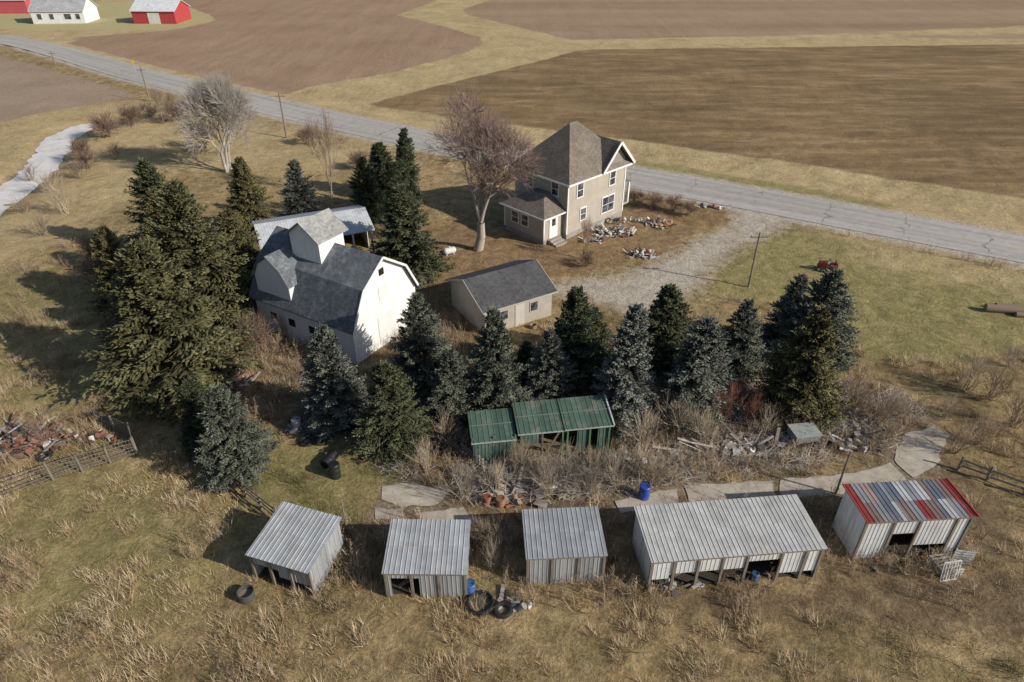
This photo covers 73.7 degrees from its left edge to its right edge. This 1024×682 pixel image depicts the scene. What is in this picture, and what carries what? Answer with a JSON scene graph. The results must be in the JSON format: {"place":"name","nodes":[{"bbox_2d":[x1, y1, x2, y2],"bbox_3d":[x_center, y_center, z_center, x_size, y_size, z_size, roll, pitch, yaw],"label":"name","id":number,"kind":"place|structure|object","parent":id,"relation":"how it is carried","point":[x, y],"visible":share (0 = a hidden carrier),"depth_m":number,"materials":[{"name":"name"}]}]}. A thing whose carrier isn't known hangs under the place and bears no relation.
{"place":"outdoors","nodes":[
{"label":"outdoors","id":0,"kind":"place"},
{"bbox_2d":[0,123,92,214],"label":"stream","id":1,"kind":"structure","parent":0,"point":[50,153],"depth_m":84.09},
{"bbox_2d":[0,0,1023,681],"bbox_3d":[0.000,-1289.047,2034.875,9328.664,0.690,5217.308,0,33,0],"label":"ground","id":2,"kind":"structure","parent":0,"point":[912,108],"depth_m":61.12,"materials":[{"name":"plant"}]},
{"bbox_2d":[0,0,30,13],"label":"red machine shed","id":3,"kind":"structure","parent":2,"relation":"on","point":[14,6],"depth_m":188.72,"materials":[{"name":"paint"}]},
{"bbox_2d":[20,412,52,443],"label":"bare shrub","id":4,"kind":"object","parent":2,"relation":"on","point":[36,432],"visible":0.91,"depth_m":39.62,"materials":[{"name":"brown plant"}]},
{"bbox_2d":[0,406,75,458],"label":"scrap pile","id":5,"kind":"object","parent":2,"relation":"on","point":[16,440],"visible":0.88,"depth_m":40.04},
{"bbox_2d":[39,178,81,214],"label":"bare shrub","id":6,"kind":"object","parent":2,"relation":"on","point":[57,197],"visible":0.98,"depth_m":68.92,"materials":[{"name":"beige plant"}]},
{"bbox_2d":[27,0,99,23],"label":"distant farmhouse","id":7,"kind":"object","parent":2,"relation":"on","point":[60,11],"visible":1,"depth_m":173.97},
{"bbox_2d":[0,438,136,500],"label":"wire fence","id":8,"kind":"object","parent":2,"relation":"on","point":[77,463],"visible":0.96,"depth_m":37.81,"materials":[{"name":"grey metal"}]},
{"bbox_2d":[25,425,116,452],"bbox_3d":[-26.252,5.662,40.466,5.624,0.596,2.391,-4,33,-7],"label":"scrap pile","id":9,"kind":"object","parent":2,"relation":"on","point":[100,434],"visible":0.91,"depth_m":40.29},
{"bbox_2d":[64,134,93,158],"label":"bare shrub","id":10,"kind":"object","parent":2,"relation":"on","point":[79,148],"visible":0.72,"depth_m":82.68,"materials":[{"name":"brown plant"}]},
{"bbox_2d":[71,231,99,269],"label":"bare shrub","id":11,"kind":"object","parent":2,"relation":"on","point":[88,249],"visible":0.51,"depth_m":58.32,"materials":[{"name":"brown plant"}]},
{"bbox_2d":[75,252,103,288],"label":"bare shrub","id":12,"kind":"object","parent":2,"relation":"on","point":[91,270],"visible":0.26,"depth_m":54.44,"materials":[{"name":"brown plant"}]},
{"bbox_2d":[85,109,121,137],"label":"bare shrub","id":13,"kind":"object","parent":2,"relation":"on","point":[102,124],"visible":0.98,"depth_m":90.21,"materials":[{"name":"brown plant"}]},
{"bbox_2d":[83,225,125,327],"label":"spruce tree","id":14,"kind":"object","parent":2,"relation":"on","point":[106,270],"visible":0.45,"depth_m":50.20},
{"bbox_2d":[91,409,138,454],"bbox_3d":[-23.304,5.283,40.492,4.701,1.637,0.700,22,39,30],"label":"wire fence","id":15,"kind":"object","parent":2,"relation":"on","point":[130,433],"visible":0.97,"depth_m":40.65,"materials":[{"name":"grey metal"}]},
{"bbox_2d":[114,101,151,126],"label":"bare shrub","id":16,"kind":"object","parent":2,"relation":"on","point":[128,113],"visible":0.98,"depth_m":95.15,"materials":[{"name":"brown plant"}]},
{"bbox_2d":[129,0,191,23],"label":"red machine shed","id":17,"kind":"structure","parent":2,"relation":"on","point":[159,11],"depth_m":173.80,"materials":[{"name":"paint"}]},
{"bbox_2d":[120,157,206,247],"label":"spruce tree","id":18,"kind":"object","parent":2,"relation":"on","point":[145,170],"visible":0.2,"depth_m":57.14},
{"bbox_2d":[78,236,262,427],"bbox_3d":[-21.433,-1.012,41.939,10.463,11.455,8.818,-12,35,-17],"label":"spruce tree","id":19,"kind":"object","parent":2,"relation":"on","point":[146,298],"visible":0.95,"depth_m":41.24,"materials":[{"name":"plant"}]},
{"bbox_2d":[159,96,184,121],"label":"bare shrub","id":20,"kind":"object","parent":2,"relation":"on","point":[170,110],"visible":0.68,"depth_m":96.92,"materials":[{"name":"brown plant"}]},
{"bbox_2d":[136,187,215,288],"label":"spruce tree","id":21,"kind":"object","parent":2,"relation":"on","point":[149,208],"visible":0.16,"depth_m":52.09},
{"bbox_2d":[174,377,225,462],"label":"spruce tree","id":22,"kind":"object","parent":2,"relation":"on","point":[192,398],"visible":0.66,"depth_m":38.21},
{"bbox_2d":[143,177,259,341],"bbox_3d":[-22.464,-5.398,48.140,7.728,12.335,9.534,24,40,32],"label":"spruce tree","id":23,"kind":"object","parent":2,"relation":"on","point":[182,220],"visible":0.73,"depth_m":47.35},
{"bbox_2d":[170,68,260,172],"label":"bare willow tree","id":24,"kind":"object","parent":2,"relation":"on","point":[221,98],"visible":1,"depth_m":75.48,"materials":[{"name":"grey plant"}]},
{"bbox_2d":[208,209,260,305],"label":"spruce tree","id":25,"kind":"object","parent":2,"relation":"on","point":[243,243],"visible":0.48,"depth_m":52.64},
{"bbox_2d":[191,383,284,493],"bbox_3d":[-15.235,5.024,36.939,4.228,6.748,5.153,1,32,4],"label":"spruce tree","id":26,"kind":"object","parent":2,"relation":"on","point":[239,449],"visible":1,"depth_m":36.31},
{"bbox_2d":[221,368,262,389],"bbox_3d":[-18.445,2.369,45.344,2.994,0.724,3.335,28,42,36],"label":"scrap pile","id":27,"kind":"object","parent":2,"relation":"on","point":[241,385],"visible":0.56,"depth_m":45.17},
{"bbox_2d":[236,584,254,604],"bbox_3d":[-12.194,11.651,31.340,0.760,0.520,0.760,0,33,0],"label":"stock tub","id":28,"kind":"object","parent":2,"relation":"on","point":[245,593],"visible":1,"depth_m":31.29,"materials":[{"name":"plastic"}]},
{"bbox_2d":[223,156,276,238],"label":"spruce tree","id":29,"kind":"object","parent":2,"relation":"on","point":[242,200],"visible":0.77,"depth_m":62.72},
{"bbox_2d":[228,471,276,514],"bbox_3d":[-14.088,8.080,36.279,5.254,1.536,0.205,23,40,31],"label":"wooden fence","id":30,"kind":"object","parent":2,"relation":"on","point":[258,498],"visible":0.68,"depth_m":35.80,"materials":[{"name":"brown wood"}]},
{"bbox_2d":[232,308,278,355],"bbox_3d":[-17.827,-0.708,47.755,2.849,4.025,3.071,22,39,30],"label":"bare shrub","id":31,"kind":"object","parent":2,"relation":"on","point":[253,334],"visible":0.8,"depth_m":47.42,"materials":[{"name":"brown plant"}]},
{"bbox_2d":[245,501,343,596],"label":"metal shed","id":32,"kind":"structure","parent":2,"relation":"on","point":[293,545],"depth_m":31.82,"materials":[{"name":"grey metal"}]},
{"bbox_2d":[276,159,322,215],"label":"spruce tree","id":33,"kind":"object","parent":2,"relation":"on","point":[294,203],"visible":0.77,"depth_m":65.31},
{"bbox_2d":[252,205,374,253],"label":"open machine shed","id":34,"kind":"structure","parent":2,"relation":"on","point":[355,219],"depth_m":59.67,"materials":[{"name":"metal"}]},
{"bbox_2d":[301,104,345,197],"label":"bare tree","id":35,"kind":"object","parent":2,"relation":"on","point":[326,132],"visible":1,"depth_m":70.83,"materials":[{"name":"brown plant"}]},
{"bbox_2d":[292,322,371,441],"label":"spruce tree","id":36,"kind":"object","parent":2,"relation":"on","point":[330,377],"visible":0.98,"depth_m":39.69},
{"bbox_2d":[249,208,420,364],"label":"gambrel barn","id":37,"kind":"structure","parent":2,"relation":"on","point":[309,274],"depth_m":47.15,"materials":[{"name":"white paint"}]},
{"bbox_2d":[346,154,386,224],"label":"spruce tree","id":38,"kind":"object","parent":2,"relation":"on","point":[371,198],"visible":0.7,"depth_m":65.53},
{"bbox_2d":[359,142,407,218],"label":"spruce tree","id":39,"kind":"object","parent":2,"relation":"on","point":[390,174],"visible":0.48,"depth_m":66.87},
{"bbox_2d":[345,360,433,476],"bbox_3d":[-6.614,3.912,38.398,5.500,7.088,4.195,-21,39,-29],"label":"spruce tree","id":40,"kind":"object","parent":2,"relation":"on","point":[401,425],"visible":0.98,"depth_m":37.92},
{"bbox_2d":[365,182,455,292],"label":"spruce tree","id":41,"kind":"object","parent":2,"relation":"on","point":[411,250],"visible":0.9,"depth_m":55.53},
{"bbox_2d":[395,127,426,209],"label":"spruce tree","id":42,"kind":"object","parent":2,"relation":"on","point":[410,173],"visible":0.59,"depth_m":69.44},
{"bbox_2d":[381,483,448,507],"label":"concrete slab","id":43,"kind":"structure","parent":2,"relation":"on","point":[426,495],"depth_m":36.80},
{"bbox_2d":[386,291,452,405],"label":"spruce tree","id":44,"kind":"object","parent":2,"relation":"on","point":[421,341],"visible":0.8,"depth_m":42.75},
{"bbox_2d":[407,436,442,472],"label":"bare shrub","id":45,"kind":"object","parent":2,"relation":"on","point":[423,458],"visible":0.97,"depth_m":37.67,"materials":[{"name":"brown plant"}]},
{"bbox_2d":[381,519,470,597],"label":"metal shed","id":46,"kind":"structure","parent":2,"relation":"on","point":[428,557],"depth_m":31.28,"materials":[{"name":"grey metal"}]},
{"bbox_2d":[427,407,460,446],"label":"bare shrub","id":47,"kind":"object","parent":2,"relation":"on","point":[446,430],"visible":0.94,"depth_m":39.60,"materials":[{"name":"brown plant"}]},
{"bbox_2d":[417,507,478,523],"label":"concrete slab","id":48,"kind":"structure","parent":2,"relation":"on","point":[453,513],"depth_m":35.54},
{"bbox_2d":[424,346,477,433],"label":"spruce tree","id":49,"kind":"object","parent":2,"relation":"on","point":[451,394],"visible":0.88,"depth_m":40.09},
{"bbox_2d":[435,455,481,501],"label":"bare shrub","id":50,"kind":"object","parent":2,"relation":"on","point":[467,486],"visible":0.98,"depth_m":35.94,"materials":[{"name":"brown plant"}]},
{"bbox_2d":[467,590,493,616],"bbox_3d":[-1.414,11.941,30.967,1.200,0.440,1.200,0,33,0],"label":"stock tub","id":51,"kind":"object","parent":2,"relation":"on","point":[489,600],"visible":0.98,"depth_m":30.97,"materials":[{"name":"rubber"}]},
{"bbox_2d":[419,79,546,251],"bbox_3d":[-2.110,-14.520,58.427,10.518,15.677,9.604,5,33,8],"label":"bare maple tree","id":52,"kind":"object","parent":2,"relation":"on","point":[491,131],"visible":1,"depth_m":55.81,"materials":[{"name":"brown plant"}]},
{"bbox_2d":[462,305,536,418],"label":"spruce tree","id":53,"kind":"object","parent":2,"relation":"on","point":[490,392],"visible":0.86,"depth_m":39.95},
{"bbox_2d":[481,454,518,499],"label":"bare shrub","id":54,"kind":"object","parent":2,"relation":"on","point":[498,476],"visible":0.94,"depth_m":36.16,"materials":[{"name":"brown plant"}]},
{"bbox_2d":[445,259,557,330],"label":"garage","id":55,"kind":"structure","parent":2,"relation":"on","point":[517,292],"depth_m":50.89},
{"bbox_2d":[0,224,1023,681],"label":"dead weeds","id":56,"kind":"object","parent":2,"relation":"on","point":[458,462],"visible":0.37,"depth_m":37.98,"materials":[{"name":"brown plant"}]},
{"bbox_2d":[0,311,1023,681],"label":"tall grass","id":57,"kind":"structure","parent":2,"relation":"on","point":[64,529],"depth_m":31.30,"materials":[{"name":"plant"}]},
{"bbox_2d":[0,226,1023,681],"bbox_3d":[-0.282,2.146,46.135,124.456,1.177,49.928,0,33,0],"label":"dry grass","id":58,"kind":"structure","parent":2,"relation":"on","point":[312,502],"depth_m":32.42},
{"bbox_2d":[492,584,536,611],"bbox_3d":[0.126,11.825,30.991,1.985,0.493,1.481,12,35,17],"label":"scrap pile","id":59,"kind":"object","parent":2,"relation":"on","point":[519,608],"visible":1,"depth_m":30.98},
{"bbox_2d":[505,436,535,473],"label":"bare shrub","id":60,"kind":"object","parent":2,"relation":"on","point":[518,453],"visible":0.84,"depth_m":37.73,"materials":[{"name":"brown plant"}]},
{"bbox_2d":[508,340,534,396],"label":"spruce tree","id":61,"kind":"object","parent":2,"relation":"on","point":[523,353],"visible":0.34,"depth_m":42.89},
{"bbox_2d":[460,454,598,507],"bbox_3d":[0.954,7.544,37.215,7.636,0.993,3.836,0,33,0],"label":"branch pile","id":62,"kind":"object","parent":2,"relation":"on","point":[515,489],"visible":0.66,"depth_m":36.76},
{"bbox_2d":[461,442,614,488],"bbox_3d":[1.113,7.356,37.586,8.857,1.325,1.838,9,34,13],"label":"wooden fence","id":63,"kind":"object","parent":2,"relation":"on","point":[524,480],"visible":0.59,"depth_m":37.03,"materials":[{"name":"grey wood"}]},
{"bbox_2d":[514,440,562,480],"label":"bare shrub","id":64,"kind":"object","parent":2,"relation":"on","point":[548,454],"visible":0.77,"depth_m":36.75,"materials":[{"name":"brown plant"}]},
{"bbox_2d":[467,394,614,466],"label":"green shed","id":65,"kind":"structure","parent":2,"relation":"on","point":[492,433],"depth_m":38.66,"materials":[{"name":"metal"}]},
{"bbox_2d":[522,326,577,401],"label":"spruce tree","id":66,"kind":"object","parent":2,"relation":"on","point":[554,378],"visible":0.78,"depth_m":41.45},
{"bbox_2d":[527,456,581,499],"bbox_3d":[2.416,7.459,36.041,2.809,2.814,2.694,10,34,15],"label":"bare shrub","id":67,"kind":"object","parent":2,"relation":"on","point":[542,485],"visible":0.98,"depth_m":35.98,"materials":[{"name":"brown plant"}]},
{"bbox_2d":[522,506,607,585],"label":"metal shed","id":68,"kind":"structure","parent":2,"relation":"on","point":[561,545],"depth_m":31.73,"materials":[{"name":"grey metal"}]},
{"bbox_2d":[499,121,635,246],"bbox_3d":[5.613,-16.251,66.199,13.830,9.750,7.980,-28,42,-36],"label":"farmhouse","id":69,"kind":"object","parent":2,"relation":"on","point":[583,176],"visible":0.98,"depth_m":63.67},
{"bbox_2d":[512,171,615,226],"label":"windows","id":70,"kind":"structure","parent":69,"relation":"in","point":[609,206],"depth_m":64.55,"materials":[{"name":"white glass"}]},
{"bbox_2d":[540,285,603,396],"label":"spruce tree","id":71,"kind":"object","parent":2,"relation":"on","point":[570,326],"visible":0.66,"depth_m":41.99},
{"bbox_2d":[550,439,594,477],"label":"bare shrub","id":72,"kind":"object","parent":2,"relation":"on","point":[565,462],"visible":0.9,"depth_m":37.40,"materials":[{"name":"brown plant"}]},
{"bbox_2d":[559,449,609,497],"bbox_3d":[3.775,7.260,36.085,2.796,3.159,2.700,-8,34,-12],"label":"bare shrub","id":73,"kind":"object","parent":2,"relation":"on","point":[588,475],"visible":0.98,"depth_m":36.36,"materials":[{"name":"brown plant"}]},
{"bbox_2d":[573,304,615,389],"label":"spruce tree","id":74,"kind":"object","parent":2,"relation":"on","point":[601,329],"visible":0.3,"depth_m":43.36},
{"bbox_2d":[588,223,636,237],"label":"junk pile","id":75,"kind":"object","parent":2,"relation":"on","point":[620,230],"visible":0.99,"depth_m":65.26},
{"bbox_2d":[590,442,641,492],"bbox_3d":[5.729,6.610,37.072,3.286,3.177,2.880,-26,41,-34],"label":"bare shrub","id":76,"kind":"object","parent":2,"relation":"on","point":[615,471],"visible":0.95,"depth_m":36.73,"materials":[{"name":"brown plant"}]},
{"bbox_2d":[590,301,658,447],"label":"spruce tree","id":77,"kind":"object","parent":2,"relation":"on","point":[623,388],"visible":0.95,"depth_m":39.58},
{"bbox_2d":[614,405,676,444],"bbox_3d":[7.359,5.105,39.329,3.306,3.282,2.958,-6,33,-9],"label":"bare shrub","id":78,"kind":"object","parent":2,"relation":"on","point":[647,423],"visible":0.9,"depth_m":39.21,"materials":[{"name":"brown plant"}]},
{"bbox_2d":[615,489,678,512],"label":"concrete slab","id":79,"kind":"structure","parent":2,"relation":"on","point":[625,505],"depth_m":36.42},
{"bbox_2d":[626,437,667,485],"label":"bare shrub","id":80,"kind":"object","parent":2,"relation":"on","point":[640,463],"visible":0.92,"depth_m":37.16,"materials":[{"name":"brown plant"}]},
{"bbox_2d":[371,372,941,516],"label":"fallen sticks","id":81,"kind":"object","parent":2,"relation":"on","point":[692,477],"visible":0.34,"depth_m":38.57,"materials":[{"name":"wood"},{"name":"bark"}]},
{"bbox_2d":[623,282,695,383],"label":"spruce tree","id":82,"kind":"object","parent":2,"relation":"on","point":[668,316],"visible":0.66,"depth_m":43.71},
{"bbox_2d":[655,390,700,436],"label":"bare shrub","id":83,"kind":"object","parent":2,"relation":"on","point":[679,416],"visible":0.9,"depth_m":39.79,"materials":[{"name":"brown plant"}]},
{"bbox_2d":[646,314,744,438],"bbox_3d":[11.044,1.884,41.045,6.179,8.073,6.174,-4,33,-6],"label":"spruce tree","id":84,"kind":"object","parent":2,"relation":"on","point":[699,363],"visible":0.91,"depth_m":40.03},
{"bbox_2d":[652,426,748,463],"bbox_3d":[11.798,5.857,39.849,7.472,0.888,3.450,0,33,0],"label":"branch pile","id":85,"kind":"object","parent":2,"relation":"on","point":[694,445],"visible":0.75,"depth_m":39.41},
{"bbox_2d":[684,403,724,442],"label":"bare shrub","id":86,"kind":"object","parent":2,"relation":"on","point":[706,426],"visible":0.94,"depth_m":39.26,"materials":[{"name":"brown plant"}]},
{"bbox_2d":[632,494,827,590],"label":"metal shed","id":87,"kind":"structure","parent":2,"relation":"on","point":[709,541],"depth_m":31.91,"materials":[{"name":"grey metal"}]},
{"bbox_2d":[684,480,775,501],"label":"concrete slab","id":88,"kind":"structure","parent":2,"relation":"on","point":[760,489],"depth_m":37.04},
{"bbox_2d":[722,372,756,420],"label":"red twig shrub","id":89,"kind":"object","parent":2,"relation":"on","point":[741,402],"visible":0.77,"depth_m":41.19,"materials":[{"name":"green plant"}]},
{"bbox_2d":[719,298,768,391],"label":"spruce tree","id":90,"kind":"object","parent":2,"relation":"on","point":[745,342],"visible":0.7,"depth_m":43.72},
{"bbox_2d":[736,386,767,426],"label":"red twig shrub","id":91,"kind":"object","parent":2,"relation":"on","point":[754,406],"visible":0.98,"depth_m":40.80,"materials":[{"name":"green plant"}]},
{"bbox_2d":[699,420,805,461],"bbox_3d":[13.739,5.914,39.819,6.446,0.785,2.898,7,34,10],"label":"scrap pile","id":92,"kind":"object","parent":2,"relation":"on","point":[749,447],"visible":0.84,"depth_m":39.56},
{"bbox_2d":[748,402,790,436],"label":"bare shrub","id":93,"kind":"object","parent":2,"relation":"on","point":[767,417],"visible":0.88,"depth_m":40.20,"materials":[{"name":"brown plant"}]},
{"bbox_2d":[757,273,810,345],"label":"spruce tree","id":94,"kind":"object","parent":2,"relation":"on","point":[794,292],"visible":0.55,"depth_m":47.38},
{"bbox_2d":[745,303,855,435],"bbox_3d":[17.522,1.720,40.274,6.146,8.840,4.971,7,34,11],"label":"spruce tree","id":95,"kind":"object","parent":2,"relation":"on","point":[798,376],"visible":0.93,"depth_m":39.77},
{"bbox_2d":[785,422,828,450],"bbox_3d":[17.530,5.543,40.166,2.456,0.950,1.500,-4,33,-7],"label":"trailer","id":96,"kind":"object","parent":2,"relation":"on","point":[793,429],"visible":0.83,"depth_m":39.72,"materials":[{"name":"metal"}]},
{"bbox_2d":[759,266,861,376],"bbox_3d":[20.409,-1.147,45.360,6.521,8.171,5.927,-19,39,-28],"label":"spruce tree","id":97,"kind":"object","parent":2,"relation":"on","point":[824,290],"visible":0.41,"depth_m":44.68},
{"bbox_2d":[785,418,886,452],"bbox_3d":[19.443,5.388,40.433,6.582,0.911,2.909,0,33,0],"label":"scrap pile","id":98,"kind":"object","parent":2,"relation":"on","point":[857,436],"visible":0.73,"depth_m":39.96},
{"bbox_2d":[780,463,905,497],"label":"concrete slab","id":99,"kind":"structure","parent":2,"relation":"on","point":[824,483],"depth_m":37.69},
{"bbox_2d":[832,368,889,416],"bbox_3d":[21.231,3.468,41.645,3.443,3.602,3.252,11,35,16],"label":"bare shrub","id":100,"kind":"object","parent":2,"relation":"on","point":[859,393],"visible":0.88,"depth_m":41.48,"materials":[{"name":"brown plant"}]},
{"bbox_2d":[866,390,907,422],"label":"bare shrub","id":101,"kind":"object","parent":2,"relation":"on","point":[881,409],"visible":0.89,"depth_m":40.87,"materials":[{"name":"brown plant"}]},
{"bbox_2d":[832,478,980,559],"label":"striped roof shed","id":102,"kind":"structure","parent":2,"relation":"on","point":[912,516],"depth_m":32.70,"materials":[{"name":"metal"}]},
{"bbox_2d":[894,426,949,477],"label":"concrete slab","id":103,"kind":"structure","parent":2,"relation":"on","point":[924,458],"depth_m":39.69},
{"bbox_2d":[927,552,964,581],"bbox_3d":[20.635,10.493,32.387,1.315,1.129,1.225,-5,33,-8],"label":"pallet stack","id":104,"kind":"object","parent":2,"relation":"on","point":[948,567],"visible":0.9,"depth_m":32.28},
{"bbox_2d":[938,413,996,456],"bbox_3d":[25.745,5.537,38.928,2.323,2.894,2.624,-18,37,-26],"label":"bare shrub","id":105,"kind":"object","parent":2,"relation":"on","point":[960,438],"visible":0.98,"depth_m":38.99,"materials":[{"name":"brown plant"}]},
{"bbox_2d":[956,347,1003,392],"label":"bare shrub","id":106,"kind":"object","parent":2,"relation":"on","point":[973,373],"visible":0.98,"depth_m":43.70,"materials":[{"name":"brown plant"}]},
{"bbox_2d":[956,455,1023,493],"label":"wooden fence","id":107,"kind":"object","parent":2,"relation":"on","point":[988,475],"visible":0.85,"depth_m":37.51,"materials":[{"name":"brown wood"}]},
{"bbox_2d":[962,401,1019,447],"bbox_3d":[27.471,4.989,39.488,2.678,3.264,2.426,-14,36,-20],"label":"bare shrub","id":108,"kind":"object","parent":2,"relation":"on","point":[983,424],"visible":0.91,"depth_m":39.49,"materials":[{"name":"brown plant"}]},
{"bbox_2d":[981,353,1023,400],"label":"bare shrub","id":109,"kind":"object","parent":2,"relation":"on","point":[999,392],"visible":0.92,"depth_m":42.84,"materials":[{"name":"brown plant"}]},
{"bbox_2d":[983,303,1023,316],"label":"log pile","id":110,"kind":"object","parent":2,"relation":"on","point":[1017,310],"visible":1,"depth_m":52.67,"materials":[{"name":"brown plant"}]},
{"bbox_2d":[999,382,1023,428],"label":"bare shrub","id":111,"kind":"object","parent":2,"relation":"on","point":[1019,404],"visible":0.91,"depth_m":40.93,"materials":[{"name":"brown plant"}]},
{"bbox_2d":[0,34,1023,262],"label":"road","id":112,"kind":"structure","parent":0,"point":[913,234],"depth_m":74.76,"materials":[{"name":"asphalt"}]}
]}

